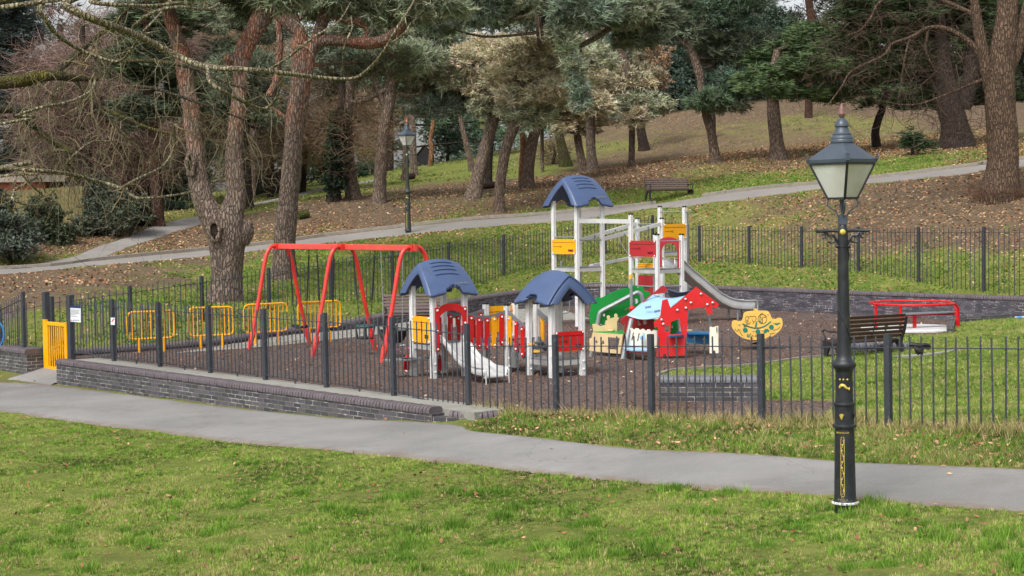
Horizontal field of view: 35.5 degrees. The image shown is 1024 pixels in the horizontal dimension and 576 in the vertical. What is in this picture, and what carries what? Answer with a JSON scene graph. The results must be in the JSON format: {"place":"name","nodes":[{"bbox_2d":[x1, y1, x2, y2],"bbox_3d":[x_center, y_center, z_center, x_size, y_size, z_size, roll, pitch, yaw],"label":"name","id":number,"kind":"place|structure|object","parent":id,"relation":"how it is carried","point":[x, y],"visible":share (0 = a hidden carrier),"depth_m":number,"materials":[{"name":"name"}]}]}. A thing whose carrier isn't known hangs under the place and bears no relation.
{"place":"outdoors","nodes":[
{"label":"outdoors","id":0,"kind":"place"},
{"bbox_2d":[12,179,373,268],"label":"side path","id":1,"kind":"structure","parent":0,"point":[148,234],"depth_m":63.58,"materials":[{"name":"asphalt"}]},
{"bbox_2d":[0,0,882,202],"label":"sky","id":2,"kind":"structure","parent":0,"point":[797,2],"materials":[{"name":"white"}]},
{"bbox_2d":[0,68,1023,575],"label":"ground","id":3,"kind":"structure","parent":0,"point":[686,126],"depth_m":49.25,"materials":[{"name":"plant"}]},
{"bbox_2d":[0,344,43,373],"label":"low brick wall","id":4,"kind":"structure","parent":3,"relation":"on","point":[20,359],"depth_m":35.19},
{"bbox_2d":[0,292,26,346],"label":"railings","id":5,"kind":"object","parent":4,"relation":"on","point":[23,317],"visible":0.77,"depth_m":35.81,"materials":[{"name":"metal"}]},
{"bbox_2d":[0,188,47,263],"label":"shrub","id":6,"kind":"object","parent":3,"relation":"on","point":[18,240],"visible":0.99,"depth_m":57.47,"materials":[{"name":"green plant"}]},
{"bbox_2d":[0,0,50,174],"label":"fir tree","id":7,"kind":"object","parent":3,"relation":"on","point":[11,19],"visible":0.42,"depth_m":78.98,"materials":[{"name":"green plant"}]},
{"bbox_2d":[7,367,56,384],"bbox_3d":[-9.875,1.780,34.131,1.100,0.510,2.120,-3,4,-42],"label":"gate apron","id":8,"kind":"object","parent":3,"relation":"on","point":[45,376],"visible":0.61,"depth_m":34.26,"materials":[{"name":"concrete"}]},
{"bbox_2d":[66,295,75,359],"bbox_3d":[-9.442,1.026,34.278,0.130,1.755,0.130,-3,4,-42],"label":"gate post","id":9,"kind":"object","parent":8,"relation":"on","point":[69,302],"visible":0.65,"depth_m":34.21,"materials":[{"name":"metal"}]},
{"bbox_2d":[0,175,79,191],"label":"garden shed","id":10,"kind":"structure","parent":3,"relation":"on","point":[45,180],"depth_m":74.34,"materials":[{"name":"grey brick"}]},
{"bbox_2d":[2,186,82,222],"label":"board fence","id":11,"kind":"object","parent":3,"relation":"on","point":[26,194],"visible":0.21,"depth_m":67.98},
{"bbox_2d":[42,292,50,361],"bbox_3d":[-10.223,0.980,35.148,0.130,1.787,0.130,-3,4,-42],"label":"gate post","id":12,"kind":"object","parent":3,"relation":"on","point":[45,305],"visible":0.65,"depth_m":35.08,"materials":[{"name":"metal"}]},
{"bbox_2d":[42,319,67,369],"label":"metal gate","id":13,"kind":"structure","parent":12,"relation":"attached to","point":[48,346],"depth_m":34.81,"materials":[{"name":"metal"}]},
{"bbox_2d":[21,189,81,246],"bbox_3d":[-17.781,-2.654,61.832,2.638,2.416,2.506,-1,3,0],"label":"shrub","id":14,"kind":"object","parent":3,"relation":"on","point":[50,227],"visible":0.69,"depth_m":61.39,"materials":[{"name":"green plant"}]},
{"bbox_2d":[0,0,219,209],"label":"bare tree","id":15,"kind":"object","parent":3,"relation":"on","point":[47,60],"visible":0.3,"depth_m":74.04,"materials":[{"name":"brown plant"}]},
{"bbox_2d":[66,172,155,236],"bbox_3d":[-16.056,-3.273,64.395,4.092,2.960,4.236,-1,3,0],"label":"shrub","id":16,"kind":"object","parent":3,"relation":"on","point":[90,223],"visible":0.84,"depth_m":63.33,"materials":[{"name":"green plant"}]},
{"bbox_2d":[117,175,165,226],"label":"shrub","id":17,"kind":"object","parent":3,"relation":"on","point":[138,191],"visible":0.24,"depth_m":66.24,"materials":[{"name":"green plant"}]},
{"bbox_2d":[0,0,303,277],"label":"mossy tree","id":18,"kind":"object","parent":3,"relation":"on","point":[24,80],"visible":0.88,"depth_m":29.06,"materials":[{"name":"plant"}]},
{"bbox_2d":[85,0,218,226],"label":"cedar tree","id":19,"kind":"object","parent":3,"relation":"on","point":[187,18],"visible":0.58,"depth_m":65.51,"materials":[{"name":"green plant"}]},
{"bbox_2d":[162,140,219,210],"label":"shrub","id":20,"kind":"object","parent":3,"relation":"on","point":[180,205],"visible":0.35,"depth_m":77.41,"materials":[{"name":"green plant"}]},
{"bbox_2d":[111,0,291,201],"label":"pine tree","id":21,"kind":"object","parent":3,"relation":"on","point":[227,26],"visible":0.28,"depth_m":78.14,"materials":[{"name":"green plant"}]},
{"bbox_2d":[0,0,433,216],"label":"bare tree","id":22,"kind":"object","parent":3,"relation":"on","point":[65,5],"visible":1,"depth_m":9.21,"materials":[{"name":"wood"}]},
{"bbox_2d":[159,13,289,159],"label":"fir tree","id":23,"kind":"object","parent":3,"relation":"on","point":[201,75],"visible":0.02,"depth_m":88.64,"materials":[{"name":"green plant"}]},
{"bbox_2d":[139,0,317,303],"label":"pine tree","id":24,"kind":"object","parent":3,"relation":"on","point":[228,229],"visible":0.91,"depth_m":44.43,"materials":[{"name":"orange plant"}]},
{"bbox_2d":[184,44,315,209],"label":"pine tree","id":25,"kind":"object","parent":3,"relation":"on","point":[267,60],"visible":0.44,"depth_m":71.28,"materials":[{"name":"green plant"}]},
{"bbox_2d":[256,168,281,194],"bbox_3d":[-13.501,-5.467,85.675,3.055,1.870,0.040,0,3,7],"label":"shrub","id":26,"kind":"object","parent":3,"relation":"on","point":[260,189],"visible":0.12,"depth_m":85.61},
{"bbox_2d":[55,358,507,421],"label":"brick wall","id":27,"kind":"structure","parent":3,"relation":"on","point":[219,389],"depth_m":27.73,"materials":[{"name":"brick"}]},
{"bbox_2d":[71,298,471,404],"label":"railings","id":28,"kind":"object","parent":27,"relation":"on","point":[264,329],"visible":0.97,"depth_m":28.39,"materials":[{"name":"metal"}]},
{"bbox_2d":[70,305,80,321],"bbox_3d":[-9.290,0.546,34.022,0.012,0.356,0.531,-3,4,-42],"label":"notice board","id":29,"kind":"object","parent":28,"relation":"attached to","point":[75,313],"visible":1,"depth_m":34.01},
{"bbox_2d":[163,27,414,197],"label":"bare tree","id":30,"kind":"object","parent":3,"relation":"on","point":[306,149],"visible":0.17,"depth_m":82.10,"materials":[{"name":"brown plant"}]},
{"bbox_2d":[276,138,328,185],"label":"shrub","id":31,"kind":"object","parent":3,"relation":"on","point":[314,174],"visible":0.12,"depth_m":91.74,"materials":[{"name":"green plant"}]},
{"bbox_2d":[297,209,309,219],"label":"shrub","id":32,"kind":"object","parent":3,"relation":"on","point":[304,214],"visible":0.9,"depth_m":67.91,"materials":[{"name":"green plant"}]},
{"bbox_2d":[299,111,308,192],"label":"tree trunk","id":33,"kind":"object","parent":3,"relation":"on","point":[303,183],"visible":0.39,"depth_m":83.70,"materials":[{"name":"brown plant"}]},
{"bbox_2d":[316,85,360,202],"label":"ivy clad tree","id":34,"kind":"object","parent":3,"relation":"on","point":[333,183],"visible":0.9,"depth_m":71.53,"materials":[{"name":"green plant"}]},
{"bbox_2d":[273,24,425,198],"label":"pine tree","id":35,"kind":"object","parent":3,"relation":"on","point":[352,191],"visible":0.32,"depth_m":72.55,"materials":[{"name":"green plant"}]},
{"bbox_2d":[248,0,480,279],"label":"pine tree","id":36,"kind":"object","parent":3,"relation":"on","point":[406,60],"visible":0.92,"depth_m":50.15,"materials":[{"name":"orange plant"}]},
{"bbox_2d":[355,142,388,176],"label":"shrub","id":37,"kind":"object","parent":3,"relation":"on","point":[366,171],"visible":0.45,"depth_m":95.75,"materials":[{"name":"green plant"}]},
{"bbox_2d":[306,4,474,203],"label":"pine tree","id":38,"kind":"object","parent":3,"relation":"on","point":[425,108],"visible":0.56,"depth_m":70.66,"materials":[{"name":"green plant"}]},
{"bbox_2d":[401,103,409,180],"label":"tree trunk","id":39,"kind":"object","parent":3,"relation":"on","point":[403,178],"visible":0.27,"depth_m":87.63,"materials":[{"name":"brown wood"}]},
{"bbox_2d":[397,119,416,232],"bbox_3d":[-4.044,-4.248,61.868,0.573,4.556,0.573,-3,4,-42],"label":"lamp post","id":40,"kind":"object","parent":3,"relation":"on","point":[406,136],"visible":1,"depth_m":61.80,"materials":[{"name":"metal"}]},
{"bbox_2d":[287,28,528,170],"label":"fir tree","id":41,"kind":"object","parent":3,"relation":"on","point":[501,132],"visible":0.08,"depth_m":99.43,"materials":[{"name":"green plant"}]},
{"bbox_2d":[409,96,417,175],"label":"tree trunk","id":42,"kind":"object","parent":3,"relation":"on","point":[413,159],"visible":0.48,"depth_m":91.56,"materials":[{"name":"brown wood"}]},
{"bbox_2d":[417,143,435,165],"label":"shelter hut","id":43,"kind":"object","parent":3,"relation":"on","point":[422,155],"visible":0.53,"depth_m":99.23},
{"bbox_2d":[428,121,434,165],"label":"tree trunk","id":44,"kind":"object","parent":3,"relation":"on","point":[431,149],"visible":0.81,"depth_m":96.59,"materials":[{"name":"orange plant"}]},
{"bbox_2d":[419,113,476,160],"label":"shrub","id":45,"kind":"object","parent":3,"relation":"on","point":[451,135],"visible":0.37,"depth_m":103.69,"materials":[{"name":"green plant"}]},
{"bbox_2d":[457,114,473,171],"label":"tree trunk","id":46,"kind":"object","parent":3,"relation":"on","point":[470,160],"visible":0.63,"depth_m":89.60,"materials":[{"name":"brown wood"}]},
{"bbox_2d":[426,27,520,199],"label":"pine tree","id":47,"kind":"object","parent":3,"relation":"on","point":[458,74],"visible":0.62,"depth_m":70.15,"materials":[{"name":"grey plant"}]},
{"bbox_2d":[0,0,961,199],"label":"woodland","id":48,"kind":"object","parent":3,"relation":"on","point":[473,145],"visible":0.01,"depth_m":123.24,"materials":[{"name":"green plant"}]},
{"bbox_2d":[485,140,493,182],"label":"tree trunk","id":49,"kind":"object","parent":3,"relation":"on","point":[488,176],"visible":0.27,"depth_m":79.66,"materials":[{"name":"brown plant"}]},
{"bbox_2d":[0,415,996,575],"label":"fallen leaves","id":50,"kind":"object","parent":3,"relation":"on","point":[585,514],"visible":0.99,"depth_m":16.74,"materials":[{"name":"brown plant"}]},
{"bbox_2d":[61,305,947,419],"bbox_3d":[2.619,1.300,37.065,20.006,0.040,27.975,1,3,31],"label":"play surface","id":51,"kind":"object","parent":3,"relation":"on","point":[716,316],"visible":0.22,"depth_m":32.12,"materials":[{"name":"brown rubber"}]},
{"bbox_2d":[126,310,174,352],"bbox_3d":[-8.177,1.016,36.249,1.107,1.025,0.057,-2,3,-27],"label":"guard rail","id":52,"kind":"object","parent":51,"relation":"on","point":[150,328],"visible":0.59,"depth_m":36.22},
{"bbox_2d":[189,306,233,348],"bbox_3d":[-6.977,0.947,37.131,1.088,1.053,0.056,-2,3,-24],"label":"guard rail","id":53,"kind":"object","parent":51,"relation":"on","point":[224,307],"visible":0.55,"depth_m":37.15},
{"bbox_2d":[243,302,287,344],"bbox_3d":[-5.835,0.886,37.958,1.209,1.072,0.060,-3,3,-38],"label":"guard rail","id":54,"kind":"object","parent":51,"relation":"on","point":[269,304],"visible":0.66,"depth_m":38.01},
{"bbox_2d":[297,300,340,341],"bbox_3d":[-4.623,0.843,38.440,1.260,1.084,0.060,-3,3,-41],"label":"guard rail","id":55,"kind":"object","parent":51,"relation":"on","point":[315,302],"visible":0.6,"depth_m":38.40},
{"bbox_2d":[247,243,448,361],"bbox_3d":[-3.784,0.259,35.399,1.860,2.467,5.423,-3,3,-40],"label":"swing set","id":56,"kind":"object","parent":51,"relation":"on","point":[352,248],"visible":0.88,"depth_m":35.13,"materials":[{"name":"red paint"}]},
{"bbox_2d":[177,307,588,352],"bbox_3d":[-1.779,1.053,43.095,4.696,0.001,18.386,1,3,29],"label":"paving strip","id":57,"kind":"object","parent":51,"relation":"on","point":[521,315],"visible":0.24,"depth_m":40.91,"materials":[{"name":"concrete"}]},
{"bbox_2d":[383,294,439,328],"bbox_3d":[-2.540,0.643,41.936,1.620,0.954,0.694,-1,3,-8],"label":"park bench","id":58,"kind":"object","parent":51,"relation":"on","point":[421,301],"visible":0.55,"depth_m":42.08,"materials":[{"name":"wood"}]},
{"bbox_2d":[385,259,596,384],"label":"play tower","id":59,"kind":"structure","parent":51,"relation":"on","point":[552,290],"depth_m":29.82,"materials":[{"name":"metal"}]},
{"bbox_2d":[85,319,946,411],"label":"bark chips","id":60,"kind":"object","parent":51,"relation":"on","point":[543,367],"visible":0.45,"depth_m":32.81,"materials":[{"name":"brown plant"}]},
{"bbox_2d":[141,307,944,405],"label":"fallen leaves","id":61,"kind":"object","parent":51,"relation":"on","point":[575,353],"visible":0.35,"depth_m":34.02,"materials":[{"name":"brown plant"}]},
{"bbox_2d":[542,175,757,326],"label":"climbing tower","id":62,"kind":"structure","parent":51,"relation":"on","point":[577,192],"depth_m":43.29,"materials":[{"name":"metal"}]},
{"bbox_2d":[589,274,719,358],"bbox_3d":[2.984,0.599,33.605,2.672,1.757,2.087,-1,3,-12],"label":"playhouse","id":63,"kind":"object","parent":51,"relation":"on","point":[670,312],"visible":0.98,"depth_m":33.66,"materials":[{"name":"red plastic"}]},
{"bbox_2d":[732,309,782,349],"bbox_3d":[5.362,0.917,35.079,1.161,0.900,0.567,-1,3,0],"label":"spring rocker","id":64,"kind":"object","parent":51,"relation":"on","point":[754,323],"visible":0.92,"depth_m":34.82,"materials":[{"name":"yellow plastic"}]},
{"bbox_2d":[656,337,896,375],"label":"lawn kerb","id":65,"kind":"structure","parent":51,"relation":"on","point":[734,365],"depth_m":31.04,"materials":[{"name":"concrete"}]},
{"bbox_2d":[851,342,908,352],"bbox_3d":[7.760,1.301,33.873,1.450,0.301,0.326,-1,3,-10],"label":"brick edging","id":66,"kind":"object","parent":51,"relation":"on","point":[879,344],"visible":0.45,"depth_m":33.69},
{"bbox_2d":[861,299,959,332],"bbox_3d":[10.109,0.707,40.380,2.560,0.720,2.560,-1,3,0],"label":"roundabout","id":67,"kind":"object","parent":51,"relation":"on","point":[914,327],"visible":0.84,"depth_m":40.10,"materials":[{"name":"metal"}]},
{"bbox_2d":[947,315,1006,332],"bbox_3d":[12.089,0.919,41.352,1.462,0.300,6.476,1,3,40],"label":"brick edging","id":68,"kind":"object","parent":51,"relation":"on","point":[951,324],"visible":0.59,"depth_m":41.76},
{"bbox_2d":[1,215,1019,346],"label":"railings","id":69,"kind":"object","parent":3,"relation":"on","point":[269,273],"visible":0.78,"depth_m":46.60,"materials":[{"name":"metal"}]},
{"bbox_2d":[0,148,1023,356],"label":"bank grass","id":70,"kind":"structure","parent":3,"relation":"on","point":[927,159],"depth_m":53.40,"materials":[{"name":"plant"}]},
{"bbox_2d":[0,128,1023,351],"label":"fallen leaves","id":71,"kind":"object","parent":3,"relation":"on","point":[879,150],"visible":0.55,"depth_m":62.39,"materials":[{"name":"brown plant"}]},
{"bbox_2d":[0,156,1023,268],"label":"kerb","id":72,"kind":"structure","parent":3,"relation":"on","point":[469,218],"depth_m":62.36,"materials":[{"name":"concrete"}]},
{"bbox_2d":[518,132,525,186],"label":"trunk","id":73,"kind":"object","parent":3,"relation":"on","point":[522,142],"visible":0.56,"depth_m":76.16,"materials":[{"name":"brown plant"}]},
{"bbox_2d":[475,27,604,212],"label":"pine tree","id":74,"kind":"object","parent":3,"relation":"on","point":[533,94],"visible":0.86,"depth_m":65.17,"materials":[{"name":"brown plant"}]},
{"bbox_2d":[76,283,1023,355],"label":"brick wall","id":75,"kind":"structure","parent":3,"relation":"on","point":[801,300],"depth_m":45.86,"materials":[{"name":"brick"}]},
{"bbox_2d":[412,0,689,171],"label":"pine tree","id":76,"kind":"object","parent":3,"relation":"on","point":[641,24],"visible":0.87,"depth_m":60.80,"materials":[{"name":"green plant"}]},
{"bbox_2d":[83,109,1023,217],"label":"hill grass","id":77,"kind":"structure","parent":3,"relation":"on","point":[366,190],"depth_m":85.26,"materials":[{"name":"plant"}]},
{"bbox_2d":[536,129,576,165],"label":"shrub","id":78,"kind":"object","parent":3,"relation":"on","point":[553,157],"visible":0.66,"depth_m":87.62,"materials":[{"name":"green plant"}]},
{"bbox_2d":[553,128,573,166],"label":"mossy tree","id":79,"kind":"object","parent":3,"relation":"on","point":[565,160],"visible":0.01,"depth_m":85.53,"materials":[{"name":"green plant"}]},
{"bbox_2d":[500,42,627,188],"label":"pine tree","id":80,"kind":"object","parent":3,"relation":"on","point":[602,55],"visible":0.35,"depth_m":74.61,"materials":[{"name":"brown plant"}]},
{"bbox_2d":[546,115,609,172],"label":"pine tree","id":81,"kind":"object","parent":3,"relation":"on","point":[576,129],"visible":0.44,"depth_m":82.51,"materials":[{"name":"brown plant"}]},
{"bbox_2d":[544,27,668,171],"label":"pine tree","id":82,"kind":"object","parent":3,"relation":"on","point":[643,73],"visible":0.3,"depth_m":80.09,"materials":[{"name":"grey plant"}]},
{"bbox_2d":[609,28,678,166],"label":"pine tree","id":83,"kind":"object","parent":3,"relation":"on","point":[639,110],"visible":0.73,"depth_m":78.18,"materials":[{"name":"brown plant"}]},
{"bbox_2d":[627,44,677,150],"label":"tree","id":84,"kind":"object","parent":3,"relation":"on","point":[643,143],"visible":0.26,"depth_m":88.44,"materials":[{"name":"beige plant"}]},
{"bbox_2d":[644,178,693,200],"bbox_3d":[6.195,-3.906,63.177,1.846,0.900,0.694,-1,3,-17],"label":"park bench","id":85,"kind":"object","parent":3,"relation":"on","point":[650,186],"visible":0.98,"depth_m":63.25,"materials":[{"name":"wood"}]},
{"bbox_2d":[643,34,710,111],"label":"pine tree","id":86,"kind":"object","parent":3,"relation":"on","point":[680,71],"visible":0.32,"depth_m":103.72,"materials":[{"name":"green plant"}]},
{"bbox_2d":[660,374,757,401],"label":"brick wall","id":87,"kind":"structure","parent":3,"relation":"on","point":[746,387],"depth_m":25.43,"materials":[{"name":"brick"}]},
{"bbox_2d":[657,0,783,163],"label":"pine tree","id":88,"kind":"object","parent":3,"relation":"on","point":[695,30],"visible":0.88,"depth_m":73.38,"materials":[{"name":"green plant"}]},
{"bbox_2d":[692,4,795,100],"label":"shrub","id":89,"kind":"object","parent":3,"relation":"on","point":[769,18],"visible":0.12,"depth_m":107.52,"materials":[{"name":"green plant"}]},
{"bbox_2d":[468,333,1023,428],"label":"railings","id":90,"kind":"object","parent":3,"relation":"on","point":[887,347],"visible":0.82,"depth_m":20.33,"materials":[{"name":"metal"}]},
{"bbox_2d":[909,342,930,354],"bbox_3d":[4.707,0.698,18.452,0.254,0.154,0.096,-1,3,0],"label":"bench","id":91,"kind":"object","parent":90,"relation":"on","point":[917,347],"visible":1,"depth_m":18.42,"materials":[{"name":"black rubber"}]},
{"bbox_2d":[468,393,1023,435],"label":"dry grass","id":92,"kind":"structure","parent":3,"relation":"on","point":[872,422],"depth_m":19.85,"materials":[{"name":"plant"}]},
{"bbox_2d":[804,0,815,117],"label":"tree trunk","id":93,"kind":"object","parent":3,"relation":"on","point":[808,106],"visible":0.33,"depth_m":94.34,"materials":[{"name":"red plant"}]},
{"bbox_2d":[726,18,899,160],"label":"yew tree","id":94,"kind":"object","parent":3,"relation":"on","point":[767,77],"visible":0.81,"depth_m":71.37,"materials":[{"name":"green plant"}]},
{"bbox_2d":[658,317,1023,426],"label":"lawn grass","id":95,"kind":"structure","parent":3,"relation":"on","point":[1010,324],"depth_m":27.77,"materials":[{"name":"plant"}]},
{"bbox_2d":[806,103,878,513],"bbox_3d":[3.053,0.256,14.779,0.492,3.912,0.492,-3,4,-42],"label":"lamp post","id":96,"kind":"object","parent":3,"relation":"on","point":[842,165],"visible":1,"depth_m":14.72,"materials":[{"name":"black metal"}]},
{"bbox_2d":[781,17,916,99],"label":"shrub","id":97,"kind":"object","parent":3,"relation":"on","point":[839,83],"visible":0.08,"depth_m":105.52,"materials":[{"name":"green plant"}]},
{"bbox_2d":[822,313,907,356],"bbox_3d":[7.277,1.022,32.977,1.750,0.954,0.694,-2,3,-30],"label":"park bench","id":98,"kind":"object","parent":3,"relation":"on","point":[871,325],"visible":0.7,"depth_m":32.81,"materials":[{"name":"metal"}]},
{"bbox_2d":[850,83,921,146],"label":"tree","id":99,"kind":"object","parent":3,"relation":"on","point":[875,139],"visible":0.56,"depth_m":75.62,"materials":[{"name":"green plant"}]},
{"bbox_2d":[778,0,1023,204],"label":"lime tree","id":100,"kind":"object","parent":3,"relation":"on","point":[998,62],"visible":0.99,"depth_m":51.70,"materials":[{"name":"brown plant"}]},
{"bbox_2d":[894,123,941,154],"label":"shrub","id":101,"kind":"object","parent":3,"relation":"on","point":[907,140],"visible":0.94,"depth_m":67.58,"materials":[{"name":"green plant"}]},
{"bbox_2d":[820,0,1023,148],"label":"dark conifer","id":102,"kind":"object","parent":3,"relation":"on","point":[903,8],"visible":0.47,"depth_m":69.43,"materials":[{"name":"green plant"}]},
{"bbox_2d":[895,350,954,357],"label":"lawn slab","id":103,"kind":"structure","parent":3,"relation":"on","point":[924,354],"depth_m":31.72,"materials":[{"name":"concrete"}]},
{"bbox_2d":[885,40,1023,103],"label":"shrub","id":104,"kind":"object","parent":3,"relation":"on","point":[1017,79],"visible":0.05,"depth_m":99.56,"materials":[{"name":"green plant"}]},
{"bbox_2d":[0,411,1023,575],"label":"lawn grass","id":105,"kind":"structure","parent":0,"point":[907,545],"depth_m":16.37,"materials":[{"name":"plant"}]},
{"bbox_2d":[0,382,1023,510],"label":"path","id":106,"kind":"structure","parent":0,"point":[979,487],"depth_m":20.03,"materials":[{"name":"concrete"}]},
{"bbox_2d":[0,160,1023,273],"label":"path","id":107,"kind":"structure","parent":0,"point":[733,196],"depth_m":61.66,"materials":[{"name":"asphalt"}]},
{"bbox_2d":[465,409,1023,467],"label":"verge grass","id":108,"kind":"structure","parent":0,"point":[793,449],"depth_m":19.06,"materials":[{"name":"plant"}]},
{"bbox_2d":[464,410,1023,463],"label":"fallen leaves","id":109,"kind":"object","parent":108,"relation":"on","point":[909,427],"visible":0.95,"depth_m":19.62,"materials":[{"name":"brown plant"}]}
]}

